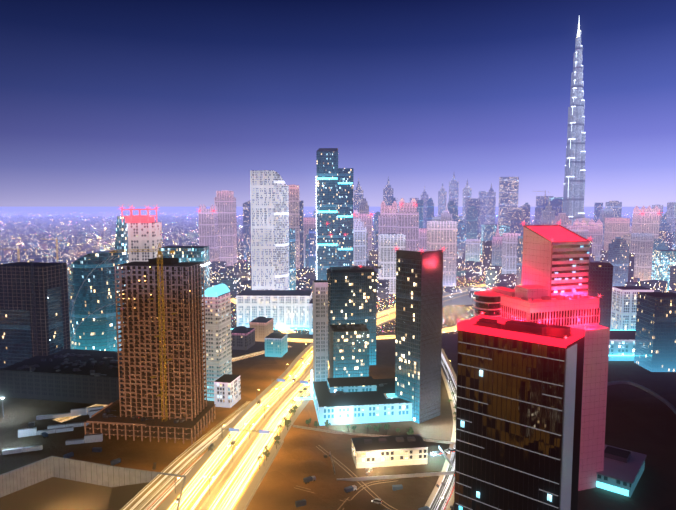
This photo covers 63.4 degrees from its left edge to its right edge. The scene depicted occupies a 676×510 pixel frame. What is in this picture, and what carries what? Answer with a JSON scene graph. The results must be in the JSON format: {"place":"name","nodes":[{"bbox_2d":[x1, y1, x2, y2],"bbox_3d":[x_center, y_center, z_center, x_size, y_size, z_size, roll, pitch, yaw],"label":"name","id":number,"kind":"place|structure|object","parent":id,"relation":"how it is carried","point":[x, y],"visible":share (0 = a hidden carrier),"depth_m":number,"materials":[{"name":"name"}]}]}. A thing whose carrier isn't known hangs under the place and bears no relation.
{"place":"outdoors","nodes":[
{"label":"outdoors","id":0,"kind":"place"},
{"bbox_2d":[0,262,69,356],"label":"dark tower","id":1,"kind":"structure","parent":0,"point":[38,266],"depth_m":535.79,"materials":[{"name":"brown"}]},
{"bbox_2d":[84,258,215,443],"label":"building","id":2,"kind":"structure","parent":0,"point":[141,387],"depth_m":410.11,"materials":[{"name":"concrete"}]},
{"bbox_2d":[102,402,184,422],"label":"construction materials","id":3,"kind":"object","parent":2,"relation":"on","point":[109,410],"visible":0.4,"depth_m":411.99,"materials":[{"name":"brown"}]},
{"bbox_2d":[214,190,236,266],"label":"tower","id":4,"kind":"structure","parent":0,"point":[225,202],"depth_m":1450.64,"materials":[{"name":"pink"}]},
{"bbox_2d":[214,374,240,407],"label":"low building","id":5,"kind":"structure","parent":0,"point":[227,390],"depth_m":468.17,"materials":[{"name":"grey"}]},
{"bbox_2d":[231,327,254,349],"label":"building","id":6,"kind":"structure","parent":0,"point":[245,340],"depth_m":652.51,"materials":[{"name":"grey"}]},
{"bbox_2d":[289,228,295,289],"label":"tower","id":7,"kind":"structure","parent":0,"point":[292,258],"depth_m":984.60,"materials":[{"name":"blue glass"}]},
{"bbox_2d":[305,234,308,267],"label":"tower","id":8,"kind":"structure","parent":0,"point":[307,248],"depth_m":1412.79,"materials":[{"name":"blue glass"}]},
{"bbox_2d":[304,217,316,266],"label":"tower","id":9,"kind":"structure","parent":0,"point":[309,222],"depth_m":1496.42,"materials":[{"name":"grey"}]},
{"bbox_2d":[309,228,316,272],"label":"tower","id":10,"kind":"structure","parent":0,"point":[312,247],"depth_m":1266.46,"materials":[{"name":"blue glass"}]},
{"bbox_2d":[0,207,667,333],"bbox_3d":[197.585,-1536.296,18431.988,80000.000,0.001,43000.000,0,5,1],"label":"city lights","id":11,"kind":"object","parent":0,"point":[452,315],"depth_m":7754.10,"materials":[{"name":"grey"}]},
{"bbox_2d":[198,204,218,263],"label":"tower","id":12,"kind":"structure","parent":11,"relation":"on","point":[208,227],"depth_m":1401.60,"materials":[{"name":"grey"}]},
{"bbox_2d":[243,200,250,259],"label":"tower","id":13,"kind":"structure","parent":11,"relation":"on","point":[247,227],"depth_m":1698.94,"materials":[{"name":"blue glass"}]},
{"bbox_2d":[250,170,288,289],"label":"skyscraper","id":14,"kind":"structure","parent":11,"relation":"on","point":[269,193],"depth_m":901.37,"materials":[{"name":"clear glass"}]},
{"bbox_2d":[236,290,311,327],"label":"building","id":15,"kind":"structure","parent":11,"relation":"on","point":[286,308],"depth_m":767.89,"materials":[{"name":"grey"}]},
{"bbox_2d":[287,185,299,268],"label":"tower","id":16,"kind":"structure","parent":11,"relation":"on","point":[294,218],"depth_m":1245.05,"materials":[{"name":"grey"}]},
{"bbox_2d":[299,201,303,267],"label":"tower","id":17,"kind":"structure","parent":11,"relation":"on","point":[301,209],"depth_m":1300.01,"materials":[{"name":"grey glass"}]},
{"bbox_2d":[309,298,312,333],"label":"office block","id":18,"kind":"structure","parent":11,"relation":"on","point":[311,316],"depth_m":727.73,"materials":[{"name":"grey"}]},
{"bbox_2d":[157,283,484,509],"bbox_3d":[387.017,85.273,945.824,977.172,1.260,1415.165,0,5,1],"label":"pavements and markings","id":19,"kind":"object","parent":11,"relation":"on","point":[252,488],"visible":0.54,"depth_m":374.22,"materials":[{"name":"grey"}]},
{"bbox_2d":[316,151,337,280],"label":"glass tower","id":20,"kind":"structure","parent":11,"relation":"on","point":[327,189],"depth_m":993.34,"materials":[{"name":"blue"}]},
{"bbox_2d":[316,148,352,279],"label":"led strips","id":21,"kind":"object","parent":20,"relation":"attached to","point":[327,149],"visible":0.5,"depth_m":992.97,"materials":[{"name":"white plastic"}]},
{"bbox_2d":[0,215,675,298],"bbox_3d":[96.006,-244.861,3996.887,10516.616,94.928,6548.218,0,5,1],"label":"city","id":22,"kind":"object","parent":11,"relation":"on","point":[236,279],"visible":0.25,"depth_m":1721.68,"materials":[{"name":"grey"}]},
{"bbox_2d":[199,286,484,509],"bbox_3d":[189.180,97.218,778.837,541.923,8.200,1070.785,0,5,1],"label":"highway","id":23,"kind":"structure","parent":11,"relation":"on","point":[254,431],"depth_m":403.74,"materials":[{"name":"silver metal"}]},
{"bbox_2d":[338,168,352,266],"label":"glass tower","id":24,"kind":"structure","parent":11,"relation":"on","point":[345,207],"depth_m":998.15,"materials":[{"name":"teal"}]},
{"bbox_2d":[353,218,365,265],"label":"tower","id":25,"kind":"structure","parent":11,"relation":"on","point":[359,243],"depth_m":1083.48,"materials":[{"name":"grey"}]},
{"bbox_2d":[353,214,371,260],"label":"tower","id":26,"kind":"structure","parent":11,"relation":"on","point":[366,219],"depth_m":1344.46,"materials":[{"name":"grey"}]},
{"bbox_2d":[378,233,405,293],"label":"tower","id":27,"kind":"structure","parent":11,"relation":"on","point":[387,243],"depth_m":1050.51,"materials":[{"name":"grey"}]},
{"bbox_2d":[397,198,418,250],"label":"tower","id":28,"kind":"structure","parent":11,"relation":"on","point":[408,220],"depth_m":1244.64,"materials":[{"name":"grey"}]},
{"bbox_2d":[416,200,423,228],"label":"tower","id":29,"kind":"structure","parent":11,"relation":"on","point":[420,206],"depth_m":2166.55,"materials":[{"name":"blue glass"}]},
{"bbox_2d":[447,201,456,218],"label":"tower","id":30,"kind":"structure","parent":11,"relation":"on","point":[452,208],"depth_m":2201.99,"materials":[{"name":"blue glass"}]},
{"bbox_2d":[457,221,466,256],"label":"tower","id":31,"kind":"structure","parent":11,"relation":"on","point":[461,235],"depth_m":1794.26,"materials":[{"name":"blue glass"}]},
{"bbox_2d":[442,287,484,305],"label":"road","id":32,"kind":"structure","parent":11,"relation":"on","point":[465,300],"depth_m":996.80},
{"bbox_2d":[466,206,477,238],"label":"tower","id":33,"kind":"structure","parent":11,"relation":"on","point":[471,220],"depth_m":2203.68,"materials":[{"name":"blue glass"}]},
{"bbox_2d":[491,224,501,265],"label":"tower","id":34,"kind":"structure","parent":11,"relation":"on","point":[496,260],"depth_m":1335.79,"materials":[{"name":"grey"}]},
{"bbox_2d":[501,233,520,273],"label":"tower","id":35,"kind":"structure","parent":11,"relation":"on","point":[509,251],"depth_m":1171.69,"materials":[{"name":"grey"}]},
{"bbox_2d":[516,236,522,285],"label":"tower","id":36,"kind":"structure","parent":11,"relation":"on","point":[519,260],"depth_m":1078.56,"materials":[{"name":"grey glass"}]},
{"bbox_2d":[552,213,571,227],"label":"building","id":37,"kind":"structure","parent":11,"relation":"on","point":[563,219],"depth_m":1366.52,"materials":[{"name":"grey"}]},
{"bbox_2d":[563,23,585,225],"bbox_3d":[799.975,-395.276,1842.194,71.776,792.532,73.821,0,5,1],"label":"skyscraper","id":38,"kind":"structure","parent":11,"relation":"on","point":[573,193],"depth_m":1822.59,"materials":[{"name":"grey"}]},
{"bbox_2d":[573,219,602,260],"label":"tower","id":39,"kind":"structure","parent":11,"relation":"on","point":[595,232],"depth_m":1492.07,"materials":[{"name":"grey"}]},
{"bbox_2d":[594,203,602,222],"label":"tower","id":40,"kind":"structure","parent":11,"relation":"on","point":[598,207],"depth_m":2574.63,"materials":[{"name":"blue glass"}]},
{"bbox_2d":[600,208,612,225],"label":"tower","id":41,"kind":"structure","parent":11,"relation":"on","point":[605,213],"depth_m":2151.38,"materials":[{"name":"grey"}]},
{"bbox_2d":[604,218,629,250],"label":"tower","id":42,"kind":"structure","parent":11,"relation":"on","point":[616,227],"depth_m":1588.30,"materials":[{"name":"grey"}]},
{"bbox_2d":[651,250,675,290],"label":"tower","id":43,"kind":"structure","parent":11,"relation":"on","point":[663,261],"depth_m":1097.52,"materials":[{"name":"teal glass"}]},
{"bbox_2d":[666,202,675,232],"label":"tower","id":44,"kind":"structure","parent":11,"relation":"on","point":[671,214],"depth_m":2138.32,"materials":[{"name":"grey"}]},
{"bbox_2d":[0,333,675,509],"bbox_3d":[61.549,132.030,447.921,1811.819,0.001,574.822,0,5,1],"label":"sand ground","id":45,"kind":"structure","parent":0,"point":[639,420],"depth_m":401.93,"materials":[{"name":"sand"}]},
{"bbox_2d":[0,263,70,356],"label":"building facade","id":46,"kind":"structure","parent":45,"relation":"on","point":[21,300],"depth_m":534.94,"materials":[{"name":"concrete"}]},
{"bbox_2d":[0,286,63,368],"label":"dark tower cladding","id":47,"kind":"structure","parent":46,"relation":"attached to","point":[15,338],"depth_m":540.75,"materials":[{"name":"glass"}]},
{"bbox_2d":[31,260,50,353],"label":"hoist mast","id":48,"kind":"object","parent":45,"relation":"on","point":[34,301],"visible":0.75,"depth_m":531.19,"materials":[{"name":"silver metal"}]},
{"bbox_2d":[2,406,102,454],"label":"site cabins","id":49,"kind":"object","parent":45,"relation":"on","point":[87,438],"visible":0.73,"depth_m":413.15,"materials":[{"name":"grey"}]},
{"bbox_2d":[0,349,122,404],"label":"block","id":50,"kind":"structure","parent":45,"relation":"on","point":[45,380],"depth_m":485.10,"materials":[{"name":"grey"}]},
{"bbox_2d":[17,353,121,375],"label":"roof plant","id":51,"kind":"object","parent":50,"relation":"on","point":[82,364],"visible":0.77,"depth_m":505.16,"materials":[{"name":"grey metal"}]},
{"bbox_2d":[0,456,185,509],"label":"excavation pit","id":52,"kind":"object","parent":45,"relation":"in","point":[54,483],"visible":0.9,"depth_m":357.36,"materials":[{"name":"brown"}]},
{"bbox_2d":[67,250,119,350],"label":"curved glass tower","id":53,"kind":"structure","parent":45,"relation":"on","point":[91,299],"depth_m":578.89,"materials":[{"name":"teal"}]},
{"bbox_2d":[114,216,128,317],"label":"skyscraper","id":54,"kind":"structure","parent":45,"relation":"on","point":[121,239],"depth_m":661.08,"materials":[{"name":"teal"}]},
{"bbox_2d":[109,243,173,420],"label":"tower crane","id":55,"kind":"object","parent":45,"relation":"on","point":[162,312],"visible":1,"depth_m":401.09,"materials":[{"name":"yellow"}]},
{"bbox_2d":[127,222,161,261],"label":"beige tower","id":56,"kind":"structure","parent":45,"relation":"on","point":[142,235],"depth_m":660.56,"materials":[{"name":"grey"}]},
{"bbox_2d":[121,209,156,222],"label":"roof frame","id":57,"kind":"object","parent":56,"relation":"on","point":[139,218],"visible":0.92,"depth_m":660.70,"materials":[{"name":"red"}]},
{"bbox_2d":[159,246,209,327],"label":"building","id":58,"kind":"structure","parent":45,"relation":"on","point":[191,253],"depth_m":641.34,"materials":[{"name":"teal"}]},
{"bbox_2d":[202,292,231,400],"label":"banded tower","id":59,"kind":"structure","parent":45,"relation":"on","point":[222,296],"depth_m":480.09,"materials":[{"name":"grey"}]},
{"bbox_2d":[202,283,229,296],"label":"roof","id":60,"kind":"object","parent":59,"relation":"on","point":[217,290],"visible":0.94,"depth_m":476.18,"materials":[{"name":"teal"}]},
{"bbox_2d":[202,296,231,397],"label":"bands","id":61,"kind":"object","parent":59,"relation":"attached to","point":[217,341],"visible":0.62,"depth_m":479.68,"materials":[{"name":"white"}]},
{"bbox_2d":[28,422,453,509],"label":"site clutter","id":62,"kind":"object","parent":45,"relation":"on","point":[299,503],"visible":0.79,"depth_m":343.24,"materials":[{"name":"grey concrete"}]},
{"bbox_2d":[249,318,273,341],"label":"low building","id":63,"kind":"structure","parent":45,"relation":"on","point":[263,329],"depth_m":691.46,"materials":[{"name":"grey"}]},
{"bbox_2d":[265,333,287,356],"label":"low building","id":64,"kind":"structure","parent":45,"relation":"on","point":[276,346],"depth_m":621.86,"materials":[{"name":"teal"}]},
{"bbox_2d":[313,280,327,381],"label":"high-rise building","id":65,"kind":"structure","parent":45,"relation":"on","point":[320,350],"depth_m":506.21,"materials":[{"name":"concrete"}]},
{"bbox_2d":[313,281,326,381],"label":"slab fins","id":66,"kind":"object","parent":65,"relation":"attached to","point":[318,328],"visible":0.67,"depth_m":506.08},
{"bbox_2d":[329,325,368,377],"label":"hotel block frame","id":67,"kind":"object","parent":45,"relation":"on","point":[331,353],"visible":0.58,"depth_m":515.81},
{"bbox_2d":[327,266,376,363],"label":"building facade","id":68,"kind":"structure","parent":45,"relation":"on","point":[340,269],"depth_m":582.73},
{"bbox_2d":[327,269,376,364],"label":"hotel block","id":69,"kind":"structure","parent":45,"relation":"on","point":[363,283],"depth_m":581.60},
{"bbox_2d":[287,433,430,509],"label":"dirt patches","id":70,"kind":"object","parent":45,"relation":"on","point":[330,488],"visible":0.92,"depth_m":339.33,"materials":[{"name":"soil"}]},
{"bbox_2d":[313,376,411,425],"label":"hotel podium","id":71,"kind":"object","parent":45,"relation":"on","point":[367,399],"visible":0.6,"depth_m":437.94,"materials":[{"name":"concrete"}]},
{"bbox_2d":[293,425,454,443],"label":"road","id":72,"kind":"structure","parent":45,"relation":"on","point":[370,435],"depth_m":410.76,"materials":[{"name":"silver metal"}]},
{"bbox_2d":[330,434,454,480],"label":"site office building","id":73,"kind":"structure","parent":45,"relation":"on","point":[385,451],"depth_m":362.87,"materials":[{"name":"grey"}]},
{"bbox_2d":[395,250,442,423],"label":"hotel tower","id":74,"kind":"structure","parent":45,"relation":"on","point":[413,256],"depth_m":434.94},
{"bbox_2d":[395,258,442,422],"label":"building facade","id":75,"kind":"structure","parent":74,"relation":"attached to","point":[421,274],"depth_m":435.20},
{"bbox_2d":[454,315,584,509],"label":"glass tower","id":76,"kind":"structure","parent":45,"relation":"on","point":[518,408],"depth_m":187.70,"materials":[{"name":"grey"}]},
{"bbox_2d":[120,202,662,338],"bbox_3d":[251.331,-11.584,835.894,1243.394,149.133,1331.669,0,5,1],"label":"obstruction lights","id":77,"kind":"object","parent":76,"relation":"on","point":[397,249],"visible":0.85,"depth_m":654.91},
{"bbox_2d":[473,225,609,490],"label":"high-rise building","id":78,"kind":"structure","parent":45,"relation":"on","point":[558,264],"depth_m":331.91,"materials":[{"name":"white"}]},
{"bbox_2d":[490,288,594,301],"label":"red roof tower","id":79,"kind":"structure","parent":78,"relation":"on","point":[558,297],"depth_m":326.70,"materials":[{"name":"grey"}]},
{"bbox_2d":[588,262,612,327],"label":"building","id":80,"kind":"structure","parent":45,"relation":"on","point":[607,268],"depth_m":613.06,"materials":[{"name":"grey"}]},
{"bbox_2d":[596,444,646,496],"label":"teal pavilion","id":81,"kind":"structure","parent":45,"relation":"on","point":[621,472],"depth_m":336.83,"materials":[{"name":"grey"}]},
{"bbox_2d":[609,330,635,360],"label":"podium","id":82,"kind":"object","parent":45,"relation":"on","point":[621,342],"visible":0.18,"depth_m":605.45,"materials":[{"name":"teal"}]},
{"bbox_2d":[610,286,653,329],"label":"white block","id":83,"kind":"structure","parent":45,"relation":"on","point":[624,308],"depth_m":703.27,"materials":[{"name":"grey"}]},
{"bbox_2d":[634,292,675,371],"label":"building","id":84,"kind":"structure","parent":45,"relation":"on","point":[655,342],"depth_m":565.08,"materials":[{"name":"blue"}]},
{"bbox_2d":[0,0,675,206],"label":"sky","id":85,"kind":"structure","parent":0,"point":[104,103],"materials":[{"name":"blue"}]},
{"bbox_2d":[330,324,368,377],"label":"hotel block","id":86,"kind":"structure","parent":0,"point":[350,351],"depth_m":514.42,"materials":[{"name":"glass"}]},
{"bbox_2d":[354,178,363,211],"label":"tower","id":87,"kind":"structure","parent":0,"point":[358,194],"depth_m":2184.46,"materials":[{"name":"blue glass"}]},
{"bbox_2d":[53,245,668,509],"bbox_3d":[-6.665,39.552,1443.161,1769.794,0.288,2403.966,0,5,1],"label":"roads","id":88,"kind":"structure","parent":0,"point":[155,492],"depth_m":377.90,"materials":[{"name":"asphalt"}]},
{"bbox_2d":[175,287,466,498],"bbox_3d":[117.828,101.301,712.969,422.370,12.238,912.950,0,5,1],"label":"street lamps","id":89,"kind":"object","parent":88,"relation":"on","point":[254,424],"visible":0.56,"depth_m":401.75,"materials":[{"name":"silver metal"}]},
{"bbox_2d":[359,198,368,213],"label":"tower","id":90,"kind":"structure","parent":0,"point":[363,207],"depth_m":1703.63,"materials":[{"name":"grey"}]},
{"bbox_2d":[378,201,397,233],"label":"tower","id":91,"kind":"structure","parent":0,"point":[387,219],"depth_m":1295.10,"materials":[{"name":"pink"}]},
{"bbox_2d":[383,176,392,204],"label":"tower","id":92,"kind":"structure","parent":0,"point":[387,193],"depth_m":2579.58,"materials":[{"name":"blue glass"}]},
{"bbox_2d":[418,228,426,251],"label":"tower","id":93,"kind":"structure","parent":0,"point":[422,242],"depth_m":1346.50,"materials":[{"name":"pink"}]},
{"bbox_2d":[421,186,427,227],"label":"tower","id":94,"kind":"structure","parent":0,"point":[424,196],"depth_m":3279.05,"materials":[{"name":"blue glass"}]},
{"bbox_2d":[426,198,433,227],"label":"tower","id":95,"kind":"structure","parent":0,"point":[429,209],"depth_m":2469.51,"materials":[{"name":"blue glass"}]},
{"bbox_2d":[231,328,633,399],"bbox_3d":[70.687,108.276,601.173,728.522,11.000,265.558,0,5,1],"label":"cyan base strips","id":96,"kind":"object","parent":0,"point":[304,398],"visible":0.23,"depth_m":603.02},
{"bbox_2d":[426,220,456,285],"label":"tower","id":97,"kind":"structure","parent":0,"point":[441,234],"depth_m":1147.45,"materials":[{"name":"grey"}]},
{"bbox_2d":[438,182,446,216],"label":"tower","id":98,"kind":"structure","parent":0,"point":[442,194],"depth_m":3176.58,"materials":[{"name":"blue glass"}]},
{"bbox_2d":[449,173,458,209],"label":"tower","id":99,"kind":"structure","parent":0,"point":[453,189],"depth_m":3269.70,"materials":[{"name":"blue glass"}]},
{"bbox_2d":[462,179,471,221],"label":"tower","id":100,"kind":"structure","parent":0,"point":[467,191],"depth_m":2973.10,"materials":[{"name":"blue glass"}]},
{"bbox_2d":[465,239,479,261],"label":"building","id":101,"kind":"structure","parent":0,"point":[472,251],"depth_m":1560.29,"materials":[{"name":"grey"}]},
{"bbox_2d":[465,199,479,232],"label":"tower","id":102,"kind":"structure","parent":0,"point":[472,202],"depth_m":2580.08,"materials":[{"name":"blue glass"}]},
{"bbox_2d":[479,191,486,231],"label":"tower","id":103,"kind":"structure","parent":0,"point":[482,196],"depth_m":3076.45,"materials":[{"name":"blue glass"}]},
{"bbox_2d":[483,226,494,240],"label":"tower","id":104,"kind":"structure","parent":0,"point":[489,232],"depth_m":1674.92,"materials":[{"name":"blue glass"}]},
{"bbox_2d":[486,183,495,223],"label":"tower","id":105,"kind":"structure","parent":0,"point":[490,205],"depth_m":2978.08,"materials":[{"name":"blue glass"}]},
{"bbox_2d":[481,224,509,254],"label":"tower","id":106,"kind":"structure","parent":0,"point":[503,228],"depth_m":1791.03,"materials":[{"name":"blue glass"}]},
{"bbox_2d":[498,177,518,224],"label":"tower","id":107,"kind":"structure","parent":0,"point":[508,193],"depth_m":2474.32,"materials":[{"name":"grey glass"}]},
{"bbox_2d":[506,205,529,235],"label":"tower","id":108,"kind":"structure","parent":0,"point":[516,217],"depth_m":1986.63,"materials":[{"name":"blue glass"}]},
{"bbox_2d":[536,196,553,206],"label":"tower","id":109,"kind":"structure","parent":0,"point":[540,200],"depth_m":2672.90,"materials":[{"name":"blue glass"}]},
{"bbox_2d":[541,199,554,224],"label":"tower","id":110,"kind":"structure","parent":0,"point":[548,214],"depth_m":1707.00,"materials":[{"name":"grey"}]},
{"bbox_2d":[534,199,562,224],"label":"tower","id":111,"kind":"structure","parent":0,"point":[556,204],"depth_m":2186.73,"materials":[{"name":"blue glass"}]},
{"bbox_2d":[567,225,587,238],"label":"tower","id":112,"kind":"structure","parent":0,"point":[581,230],"depth_m":1093.34,"materials":[{"name":"pink"}]},
{"bbox_2d":[605,201,621,217],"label":"tower","id":113,"kind":"structure","parent":0,"point":[616,206],"depth_m":2276.42,"materials":[{"name":"blue glass"}]},
{"bbox_2d":[608,237,629,285],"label":"tower","id":114,"kind":"structure","parent":0,"point":[618,253],"depth_m":1067.41,"materials":[{"name":"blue glass"}]},
{"bbox_2d":[607,381,675,413],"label":"road","id":115,"kind":"structure","parent":0,"point":[667,403],"depth_m":505.48,"materials":[{"name":"asphalt"}]},
{"bbox_2d":[630,233,653,280],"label":"tower","id":116,"kind":"structure","parent":0,"point":[641,247],"depth_m":1239.55,"materials":[{"name":"grey"}]},
{"bbox_2d":[632,205,659,238],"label":"tower","id":117,"kind":"structure","parent":0,"point":[647,220],"depth_m":1487.07,"materials":[{"name":"pink"}]},
{"bbox_2d":[653,239,667,249],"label":"tower","id":118,"kind":"structure","parent":0,"point":[659,244],"depth_m":1376.36,"materials":[{"name":"blue glass"}]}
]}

